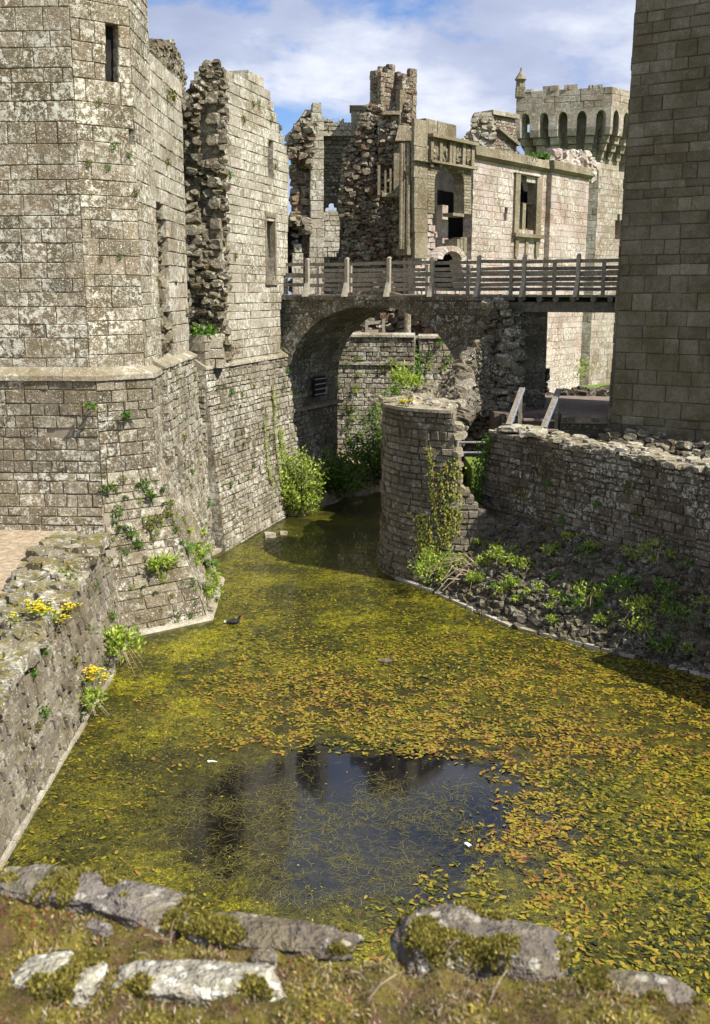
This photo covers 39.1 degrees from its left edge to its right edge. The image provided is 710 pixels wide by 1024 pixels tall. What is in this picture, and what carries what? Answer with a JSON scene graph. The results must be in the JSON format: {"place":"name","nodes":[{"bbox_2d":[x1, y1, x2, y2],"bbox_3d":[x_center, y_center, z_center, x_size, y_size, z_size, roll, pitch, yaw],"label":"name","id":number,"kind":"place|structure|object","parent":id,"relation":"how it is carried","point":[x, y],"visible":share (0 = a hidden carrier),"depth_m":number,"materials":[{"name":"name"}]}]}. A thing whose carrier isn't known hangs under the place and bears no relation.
{"place":"outdoors","nodes":[
{"label":"outdoors","id":0,"kind":"place"},
{"bbox_2d":[0,530,76,593],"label":"path","id":1,"kind":"structure","parent":0,"point":[15,545],"depth_m":18.37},
{"bbox_2d":[324,210,339,256],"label":"sunlit back wall","id":2,"kind":"structure","parent":0,"point":[331,231],"depth_m":45.48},
{"bbox_2d":[4,492,709,1004],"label":"moat water","id":3,"kind":"structure","parent":0,"point":[346,520],"depth_m":13.91,"materials":[{"name":"liquid"}]},
{"bbox_2d":[0,532,128,867],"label":"moat wall","id":4,"kind":"structure","parent":3,"relation":"in","point":[32,759],"depth_m":14.68,"materials":[{"name":"stone"}]},
{"bbox_2d":[7,599,62,623],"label":"wallflower","id":5,"kind":"object","parent":4,"relation":"on","point":[43,609],"visible":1,"depth_m":14.43,"materials":[{"name":"yellow plant"}]},
{"bbox_2d":[38,706,51,722],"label":"wall tuft","id":6,"kind":"object","parent":4,"relation":"attached to","point":[45,710],"visible":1,"depth_m":13.76,"materials":[{"name":"green plant"}]},
{"bbox_2d":[53,597,85,625],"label":"wallflower","id":7,"kind":"object","parent":4,"relation":"attached to","point":[68,606],"visible":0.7,"depth_m":15.02,"materials":[{"name":"yellow plant"}]},
{"bbox_2d":[78,683,109,719],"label":"wallflower","id":8,"kind":"object","parent":4,"relation":"attached to","point":[90,695],"visible":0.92,"depth_m":15.42,"materials":[{"name":"green plant"}]},
{"bbox_2d":[79,663,113,684],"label":"wallflower","id":9,"kind":"object","parent":4,"relation":"attached to","point":[92,671],"visible":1,"depth_m":15.69,"materials":[{"name":"yellow plant"}]},
{"bbox_2d":[100,621,146,677],"bbox_3d":[-4.152,2.340,17.500,1.037,0.841,1.123,-5,13,-22],"label":"ragwort","id":10,"kind":"object","parent":4,"relation":"attached to","point":[116,639],"visible":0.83,"depth_m":17.37,"materials":[{"name":"green plant"}]},
{"bbox_2d":[0,0,224,636],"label":"polygonal tower","id":11,"kind":"structure","parent":3,"relation":"in","point":[78,323],"depth_m":19.29,"materials":[{"name":"stone"}]},
{"bbox_2d":[83,401,98,410],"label":"fern clump","id":12,"kind":"object","parent":11,"relation":"attached to","point":[91,405],"visible":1,"depth_m":19.01,"materials":[{"name":"green plant"}]},
{"bbox_2d":[100,480,117,491],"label":"fern clump","id":13,"kind":"object","parent":11,"relation":"attached to","point":[110,486],"visible":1,"depth_m":19.39,"materials":[{"name":"green plant"}]},
{"bbox_2d":[111,505,124,516],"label":"wall tuft","id":14,"kind":"object","parent":11,"relation":"attached to","point":[118,512],"visible":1,"depth_m":19.51,"materials":[{"name":"green plant"}]},
{"bbox_2d":[122,526,136,537],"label":"wall tuft","id":15,"kind":"object","parent":11,"relation":"attached to","point":[132,532],"visible":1,"depth_m":19.59,"materials":[{"name":"green plant"}]},
{"bbox_2d":[138,478,150,491],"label":"wall tuft","id":16,"kind":"object","parent":11,"relation":"attached to","point":[143,482],"visible":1,"depth_m":19.91,"materials":[{"name":"green plant"}]},
{"bbox_2d":[146,489,156,498],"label":"fern clump","id":17,"kind":"object","parent":11,"relation":"attached to","point":[150,494],"visible":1,"depth_m":19.88,"materials":[{"name":"green plant"}]},
{"bbox_2d":[142,550,181,575],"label":"fern clump","id":18,"kind":"object","parent":11,"relation":"attached to","point":[154,563],"visible":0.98,"depth_m":19.77,"materials":[{"name":"green plant"}]},
{"bbox_2d":[185,543,200,556],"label":"wall tuft","id":19,"kind":"object","parent":11,"relation":"attached to","point":[188,547],"visible":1,"depth_m":20.42,"materials":[{"name":"green plant"}]},
{"bbox_2d":[192,543,206,558],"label":"wall tuft","id":20,"kind":"object","parent":11,"relation":"attached to","point":[198,549],"visible":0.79,"depth_m":21.30,"materials":[{"name":"green plant"}]},
{"bbox_2d":[210,568,220,582],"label":"wall tuft","id":21,"kind":"object","parent":11,"relation":"attached to","point":[215,577],"visible":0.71,"depth_m":22.18,"materials":[{"name":"green plant"}]},
{"bbox_2d":[149,38,215,556],"bbox_3d":[-4.475,-4.562,23.206,1.812,12.565,5.396,0,12,0],"label":"broken window wall","id":22,"kind":"structure","parent":3,"relation":"in","point":[182,458],"depth_m":22.60,"materials":[{"name":"stone"}]},
{"bbox_2d":[224,615,243,623],"bbox_3d":[-2.431,2.166,20.051,0.391,0.189,0.148,0,12,0],"label":"moorhen","id":23,"kind":"object","parent":3,"relation":"on","point":[232,621],"visible":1,"depth_m":20.02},
{"bbox_2d":[153,59,320,555],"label":"lit range wall","id":24,"kind":"structure","parent":3,"relation":"in","point":[242,212],"depth_m":26.35,"materials":[{"name":"stone"}]},
{"bbox_2d":[190,321,219,339],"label":"plant","id":25,"kind":"object","parent":24,"relation":"on","point":[206,331],"visible":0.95,"depth_m":24.88,"materials":[{"name":"green plant"}]},
{"bbox_2d":[226,342,243,356],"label":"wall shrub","id":26,"kind":"object","parent":24,"relation":"attached to","point":[233,350],"visible":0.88,"depth_m":26.11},
{"bbox_2d":[264,211,278,284],"bbox_3d":[-2.446,-7.494,28.437,0.200,2.002,0.881,4,13,17],"label":"window frame","id":27,"kind":"structure","parent":24,"relation":"in","point":[273,233],"depth_m":28.61,"materials":[{"name":"stone"}]},
{"bbox_2d":[263,386,288,491],"bbox_3d":[-2.281,-2.079,28.832,0.361,3.188,1.681,3,13,13],"label":"ivy","id":28,"kind":"object","parent":24,"relation":"attached to","point":[277,455],"visible":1,"depth_m":28.91,"materials":[{"name":"green plant"}]},
{"bbox_2d":[263,531,275,537],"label":"loose stone","id":29,"kind":"object","parent":3,"relation":"in","point":[266,534],"visible":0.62,"depth_m":27.12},
{"bbox_2d":[4,699,709,963],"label":"thread weed","id":30,"kind":"object","parent":3,"relation":"on","point":[341,859],"visible":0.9,"depth_m":12.28,"materials":[{"name":"plant"}]},
{"bbox_2d":[5,589,709,994],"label":"floating leaves","id":31,"kind":"object","parent":3,"relation":"on","point":[551,797],"visible":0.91,"depth_m":14.59,"materials":[{"name":"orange plant"}]},
{"bbox_2d":[5,532,709,989],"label":"duckweed","id":32,"kind":"object","parent":3,"relation":"on","point":[351,720],"visible":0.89,"depth_m":15.82,"materials":[{"name":"green plant"}]},
{"bbox_2d":[377,657,395,663],"bbox_3d":[0.570,2.656,17.928,0.347,0.139,0.133,0,12,0],"label":"duck","id":33,"kind":"object","parent":3,"relation":"on","point":[386,660],"visible":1,"depth_m":17.89},
{"bbox_2d":[337,332,454,461],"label":"moat wall","id":34,"kind":"structure","parent":3,"relation":"in","point":[373,352],"depth_m":34.65,"materials":[{"name":"stone"}]},
{"bbox_2d":[283,103,323,293],"bbox_3d":[-1.851,-10.396,33.602,1.650,6.285,1.520,-2,13,-8],"label":"ruined gate stub","id":35,"kind":"object","parent":34,"relation":"on","point":[304,140],"visible":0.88,"depth_m":33.39,"materials":[{"name":"stone"}]},
{"bbox_2d":[355,319,384,332],"bbox_3d":[0.539,-6.459,34.989,1.058,0.589,0.120,0,12,0],"label":"short timber rail","id":36,"kind":"object","parent":34,"relation":"on","point":[366,323],"visible":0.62,"depth_m":34.97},
{"bbox_2d":[414,345,426,386],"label":"ivy","id":37,"kind":"object","parent":34,"relation":"attached to","point":[417,366],"visible":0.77,"depth_m":34.60,"materials":[{"name":"green plant"}]},
{"bbox_2d":[376,392,502,584],"bbox_3d":[1.845,-0.510,23.583,2.448,4.485,3.908,-5,13,-20],"label":"round bastion","id":38,"kind":"object","parent":3,"relation":"in","point":[408,430],"visible":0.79,"depth_m":22.47,"materials":[{"name":"stone"}]},
{"bbox_2d":[378,383,402,397],"bbox_3d":[0.857,-2.808,23.336,0.611,0.406,0.377,-11,16,-40],"label":"valerian","id":39,"kind":"object","parent":38,"relation":"on","point":[396,389],"visible":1,"depth_m":23.31,"materials":[{"name":"green plant"}]},
{"bbox_2d":[398,398,413,404],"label":"wallflower","id":40,"kind":"object","parent":38,"relation":"on","point":[404,401],"visible":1,"depth_m":22.30,"materials":[{"name":"yellow plant"}]},
{"bbox_2d":[388,360,426,393],"bbox_3d":[1.242,-3.229,23.774,0.953,0.813,1.039,0,12,0],"label":"valerian","id":41,"kind":"object","parent":38,"relation":"on","point":[410,377],"visible":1,"depth_m":23.72,"materials":[{"name":"green plant"}]},
{"bbox_2d":[407,440,466,562],"bbox_3d":[1.789,-0.212,22.213,1.390,2.806,0.227,5,13,23],"label":"ivy","id":42,"kind":"object","parent":38,"relation":"attached to","point":[450,527],"visible":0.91,"depth_m":22.18,"materials":[{"name":"green plant"}]},
{"bbox_2d":[395,424,709,678],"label":"curtain wall","id":43,"kind":"structure","parent":3,"relation":"in","point":[668,498],"depth_m":19.75,"materials":[{"name":"stone"}]},
{"bbox_2d":[407,543,461,586],"bbox_3d":[1.779,1.155,21.860,1.277,0.863,1.222,0,12,0],"label":"elder shrub","id":44,"kind":"object","parent":43,"relation":"on","point":[424,564],"visible":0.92,"depth_m":21.85,"materials":[{"name":"green plant"}]},
{"bbox_2d":[446,552,466,574],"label":"slope weed","id":45,"kind":"object","parent":43,"relation":"on","point":[458,556],"visible":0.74,"depth_m":22.01,"materials":[{"name":"green plant"}]},
{"bbox_2d":[433,554,481,593],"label":"dead branches","id":46,"kind":"object","parent":43,"relation":"on","point":[461,570],"visible":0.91,"depth_m":21.61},
{"bbox_2d":[465,569,484,583],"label":"slope weed","id":47,"kind":"object","parent":43,"relation":"on","point":[474,575],"visible":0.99,"depth_m":21.32,"materials":[{"name":"green plant"}]},
{"bbox_2d":[470,554,493,566],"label":"slope weed","id":48,"kind":"object","parent":43,"relation":"on","point":[478,559],"visible":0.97,"depth_m":21.63,"materials":[{"name":"green plant"}]},
{"bbox_2d":[464,432,502,504],"bbox_3d":[2.823,-0.206,23.218,0.112,3.358,1.616,-8,15,-33],"label":"ivy","id":49,"kind":"object","parent":43,"relation":"attached to","point":[478,466],"visible":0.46,"depth_m":22.99,"materials":[{"name":"green plant"}]},
{"bbox_2d":[479,543,505,564],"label":"slope weed","id":50,"kind":"object","parent":43,"relation":"on","point":[497,549],"visible":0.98,"depth_m":21.36,"materials":[{"name":"green plant"}]},
{"bbox_2d":[493,580,509,595],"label":"slope weed","id":51,"kind":"object","parent":43,"relation":"on","point":[503,587],"visible":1,"depth_m":20.57,"materials":[{"name":"green plant"}]},
{"bbox_2d":[500,552,521,566],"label":"slope weed","id":52,"kind":"object","parent":43,"relation":"on","point":[508,557],"visible":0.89,"depth_m":21.01,"materials":[{"name":"green plant"}]},
{"bbox_2d":[503,572,521,586],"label":"slope weed","id":53,"kind":"object","parent":43,"relation":"on","point":[510,581],"visible":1,"depth_m":20.52,"materials":[{"name":"green plant"}]},
{"bbox_2d":[510,594,523,602],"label":"slope weed","id":54,"kind":"object","parent":43,"relation":"on","point":[517,597],"visible":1,"depth_m":20.17,"materials":[{"name":"green plant"}]},
{"bbox_2d":[519,555,534,568],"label":"slope weed","id":55,"kind":"object","parent":43,"relation":"on","point":[522,563],"visible":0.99,"depth_m":20.74,"materials":[{"name":"green plant"}]},
{"bbox_2d":[521,581,544,594],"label":"slope weed","id":56,"kind":"object","parent":43,"relation":"on","point":[539,585],"visible":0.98,"depth_m":20.10,"materials":[{"name":"green plant"}]},
{"bbox_2d":[535,541,561,564],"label":"slope weed","id":57,"kind":"object","parent":43,"relation":"on","point":[549,549],"visible":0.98,"depth_m":20.59,"materials":[{"name":"green plant"}]},
{"bbox_2d":[543,587,563,601],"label":"slope weed","id":58,"kind":"object","parent":43,"relation":"on","point":[551,592],"visible":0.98,"depth_m":19.74,"materials":[{"name":"green plant"}]},
{"bbox_2d":[546,613,561,625],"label":"slope weed","id":59,"kind":"object","parent":43,"relation":"on","point":[550,617],"visible":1,"depth_m":19.33,"materials":[{"name":"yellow plant"}]},
{"bbox_2d":[558,530,582,541],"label":"slope weed","id":60,"kind":"object","parent":43,"relation":"on","point":[568,535],"visible":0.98,"depth_m":20.66,"materials":[{"name":"green plant"}]},
{"bbox_2d":[557,590,596,612],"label":"slope weed","id":61,"kind":"object","parent":43,"relation":"on","point":[578,603],"visible":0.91,"depth_m":19.17,"materials":[{"name":"green plant"}]},
{"bbox_2d":[567,542,598,567],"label":"slope weed","id":62,"kind":"object","parent":43,"relation":"on","point":[585,552],"visible":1,"depth_m":20.05,"materials":[{"name":"green plant"}]},
{"bbox_2d":[572,579,607,604],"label":"slope weed","id":63,"kind":"object","parent":43,"relation":"on","point":[596,594],"visible":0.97,"depth_m":19.21,"materials":[{"name":"green plant"}]},
{"bbox_2d":[583,538,605,549],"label":"slope weed","id":64,"kind":"object","parent":43,"relation":"on","point":[593,545],"visible":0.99,"depth_m":20.16,"materials":[{"name":"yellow plant"}]},
{"bbox_2d":[591,609,611,626],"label":"slope weed","id":65,"kind":"object","parent":43,"relation":"on","point":[598,617],"visible":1,"depth_m":18.82,"materials":[{"name":"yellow plant"}]},
{"bbox_2d":[601,571,642,595],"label":"slope weed","id":66,"kind":"object","parent":43,"relation":"on","point":[623,585],"visible":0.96,"depth_m":18.83,"materials":[{"name":"green plant"}]},
{"bbox_2d":[621,544,643,567],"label":"slope weed","id":67,"kind":"object","parent":43,"relation":"on","point":[633,555],"visible":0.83,"depth_m":19.27,"materials":[{"name":"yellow plant"}]},
{"bbox_2d":[619,612,655,638],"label":"slope weed","id":68,"kind":"object","parent":43,"relation":"on","point":[648,626],"visible":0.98,"depth_m":18.20,"materials":[{"name":"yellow plant"}]},
{"bbox_2d":[619,592,657,624],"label":"slope weed","id":69,"kind":"object","parent":43,"relation":"on","point":[638,603],"visible":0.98,"depth_m":18.44,"materials":[{"name":"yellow plant"}]},
{"bbox_2d":[642,552,657,563],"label":"slope weed","id":70,"kind":"object","parent":43,"relation":"on","point":[650,557],"visible":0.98,"depth_m":18.94,"materials":[{"name":"green plant"}]},
{"bbox_2d":[634,537,676,564],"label":"slope weed","id":71,"kind":"object","parent":43,"relation":"on","point":[648,544],"visible":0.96,"depth_m":18.84,"materials":[{"name":"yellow plant"}]},
{"bbox_2d":[645,631,679,653],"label":"slope weed","id":72,"kind":"object","parent":43,"relation":"on","point":[663,643],"visible":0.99,"depth_m":17.77,"materials":[{"name":"green plant"}]},
{"bbox_2d":[653,576,684,602],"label":"slope weed","id":73,"kind":"object","parent":43,"relation":"on","point":[661,584],"visible":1,"depth_m":18.25,"materials":[{"name":"green plant"}]},
{"bbox_2d":[658,597,701,629],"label":"slope weed","id":74,"kind":"object","parent":43,"relation":"on","point":[677,608],"visible":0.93,"depth_m":17.83,"materials":[{"name":"green plant"}]},
{"bbox_2d":[688,591,707,605],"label":"slope weed","id":75,"kind":"object","parent":43,"relation":"on","point":[699,598],"visible":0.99,"depth_m":17.83,"materials":[{"name":"green plant"}]},
{"bbox_2d":[308,449,462,510],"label":"bank","id":76,"kind":"structure","parent":0,"point":[328,499],"depth_m":32.58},
{"bbox_2d":[277,443,329,516],"bbox_3d":[-1.741,-0.911,29.628,2.043,2.371,1.410,0,12,0],"label":"bank shrub","id":77,"kind":"object","parent":76,"relation":"on","point":[300,498],"visible":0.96,"depth_m":29.46,"materials":[{"name":"green plant"}]},
{"bbox_2d":[312,443,375,499],"bbox_3d":[-0.496,-1.273,32.089,1.968,1.969,1.951,-8,15,-33],"label":"bank shrub","id":78,"kind":"object","parent":76,"relation":"on","point":[338,474],"visible":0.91,"depth_m":31.89,"materials":[{"name":"green plant"}]},
{"bbox_2d":[338,404,381,485],"bbox_3d":[0.726,-2.227,33.616,2.630,2.931,1.793,0,12,0],"label":"bank shrub","id":79,"kind":"object","parent":76,"relation":"on","point":[371,459],"visible":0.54,"depth_m":33.47,"materials":[{"name":"green plant"}]},
{"bbox_2d":[279,253,618,485],"bbox_3d":[2.843,-3.572,29.569,10.892,7.690,3.600,6,14,26],"label":"footbridge","id":80,"kind":"object","parent":76,"relation":"on","point":[318,329],"visible":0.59,"depth_m":29.06,"materials":[{"name":"stone"}]},
{"bbox_2d":[147,0,635,294],"label":"sky","id":81,"kind":"structure","parent":0,"point":[467,56],"materials":[{"name":"blue"}]},
{"bbox_2d":[415,335,417,386],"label":"courtyard","id":82,"kind":"structure","parent":0,"point":[417,345],"depth_m":35.04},
{"bbox_2d":[334,64,462,334],"bbox_3d":[1.664,-11.193,36.873,4.918,10.138,2.519,4,13,19],"label":"ruined chimney stack","id":83,"kind":"object","parent":82,"relation":"on","point":[367,202],"visible":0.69,"depth_m":36.51,"materials":[{"name":"stone"}]},
{"bbox_2d":[323,118,351,294],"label":"hall inner wall","id":84,"kind":"structure","parent":83,"relation":"attached to","point":[337,138],"depth_m":38.26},
{"bbox_2d":[464,457,483,495],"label":"lawn","id":85,"kind":"structure","parent":0,"point":[467,462],"depth_m":24.63,"materials":[{"name":"green plant"}]},
{"bbox_2d":[458,441,485,453],"bbox_3d":[2.880,-1.178,24.109,0.874,1.156,0.158,1,12,7],"label":"iron barrier","id":86,"kind":"object","parent":85,"relation":"on","point":[466,442],"visible":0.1,"depth_m":24.02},
{"bbox_2d":[506,387,561,434],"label":"timber steps","id":87,"kind":"structure","parent":85,"relation":"on","point":[546,421],"depth_m":25.83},
{"bbox_2d":[596,0,709,458],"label":"shaded tower","id":88,"kind":"structure","parent":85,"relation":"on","point":[659,392],"depth_m":23.97,"materials":[{"name":"stone"}]},
{"bbox_2d":[580,383,609,387],"bbox_3d":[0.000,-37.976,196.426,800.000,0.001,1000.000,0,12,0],"label":"ground","id":89,"kind":"structure","parent":0,"point":[595,386],"depth_m":55.62,"materials":[{"name":"green plant"}]},
{"bbox_2d":[0,863,709,1023],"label":"viewing wall","id":90,"kind":"structure","parent":89,"relation":"on","point":[316,992],"depth_m":1.47,"materials":[{"name":"stone"}]},
{"bbox_2d":[0,864,111,915],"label":"wall top stone","id":91,"kind":"object","parent":90,"relation":"on","point":[92,887],"visible":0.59,"depth_m":1.70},
{"bbox_2d":[11,951,108,1006],"bbox_3d":[-0.442,0.704,1.492,0.140,0.056,0.110,0,12,0],"label":"wall top stone","id":92,"kind":"object","parent":90,"relation":"on","point":[89,982],"visible":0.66,"depth_m":1.48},
{"bbox_2d":[85,919,113,937],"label":"wall top stone","id":93,"kind":"object","parent":90,"relation":"on","point":[99,928],"visible":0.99,"depth_m":1.60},
{"bbox_2d":[90,879,193,940],"bbox_3d":[-0.359,0.667,1.666,0.178,0.063,0.108,4,13,16],"label":"wall top stone","id":94,"kind":"object","parent":90,"relation":"on","point":[147,905],"visible":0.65,"depth_m":1.64,"materials":[{"name":"stone"}]},
{"bbox_2d":[110,959,283,1005],"bbox_3d":[-0.232,0.705,1.487,0.260,0.052,0.089,0,12,0],"label":"wall top stone","id":95,"kind":"object","parent":90,"relation":"on","point":[188,982],"visible":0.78,"depth_m":1.47,"materials":[{"name":"stone"}]},
{"bbox_2d":[250,946,277,965],"bbox_3d":[-0.141,0.690,1.538,0.044,0.027,0.031,-6,14,-24],"label":"wall top stone","id":96,"kind":"object","parent":90,"relation":"on","point":[269,955],"visible":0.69,"depth_m":1.53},
{"bbox_2d":[181,912,364,961],"bbox_3d":[-0.133,0.678,1.594,0.294,0.036,0.076,2,13,10],"label":"wall top stone","id":97,"kind":"object","parent":90,"relation":"on","point":[290,937],"visible":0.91,"depth_m":1.57,"materials":[{"name":"stone"}]},
{"bbox_2d":[390,903,480,979],"bbox_3d":[0.141,0.691,1.581,0.162,0.096,0.142,-3,13,-12],"label":"wall top stone","id":98,"kind":"object","parent":90,"relation":"on","point":[463,918],"visible":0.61,"depth_m":1.57,"materials":[{"name":"stone"}]},
{"bbox_2d":[475,917,573,982],"bbox_3d":[0.246,0.694,1.561,0.184,0.082,0.117,4,13,18],"label":"wall top stone","id":99,"kind":"object","parent":90,"relation":"on","point":[537,958],"visible":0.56,"depth_m":1.52,"materials":[{"name":"stone"}]},
{"bbox_2d":[605,969,697,1004],"bbox_3d":[0.416,0.705,1.471,0.173,0.032,0.066,2,13,9],"label":"wall top stone","id":100,"kind":"object","parent":90,"relation":"on","point":[674,989],"visible":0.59,"depth_m":1.46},
{"bbox_2d":[410,294,549,482],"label":"ruined pier","id":101,"kind":"structure","parent":89,"relation":"on","point":[498,362],"depth_m":26.68,"materials":[{"name":"stone"}]},
{"bbox_2d":[395,118,600,392],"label":"hall facade","id":102,"kind":"structure","parent":89,"relation":"on","point":[471,200],"depth_m":38.06,"materials":[{"name":"stone"}]},
{"bbox_2d":[462,110,519,153],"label":"gable chimney","id":103,"kind":"object","parent":102,"relation":"on","point":[494,129],"visible":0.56,"depth_m":41.04,"materials":[{"name":"stone"}]},
{"bbox_2d":[511,172,544,256],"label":"window","id":104,"kind":"structure","parent":102,"relation":"in","point":[522,219],"depth_m":39.79,"materials":[{"name":"stone"}]},
{"bbox_2d":[524,151,539,161],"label":"parapet bush","id":105,"kind":"object","parent":102,"relation":"on","point":[533,155],"visible":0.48,"depth_m":39.29,"materials":[{"name":"green plant"}]},
{"bbox_2d":[536,152,551,159],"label":"parapet bush","id":106,"kind":"object","parent":102,"relation":"on","point":[543,155],"visible":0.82,"depth_m":40.13,"materials":[{"name":"green plant"}]},
{"bbox_2d":[488,395,609,439],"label":"stone platform","id":107,"kind":"structure","parent":89,"relation":"on","point":[587,416],"depth_m":26.42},
{"bbox_2d":[545,385,609,396],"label":"rubble wall","id":108,"kind":"structure","parent":107,"relation":"on","point":[579,390],"depth_m":30.68,"materials":[{"name":"stone"}]},
{"bbox_2d":[515,68,629,384],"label":"machicolated tower","id":109,"kind":"structure","parent":89,"relation":"on","point":[593,119],"depth_m":53.46,"materials":[{"name":"stone"}]},
{"bbox_2d":[574,357,593,385],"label":"wall weed","id":110,"kind":"object","parent":89,"relation":"on","point":[579,371],"depth_m":33.31,"materials":[{"name":"green plant"}]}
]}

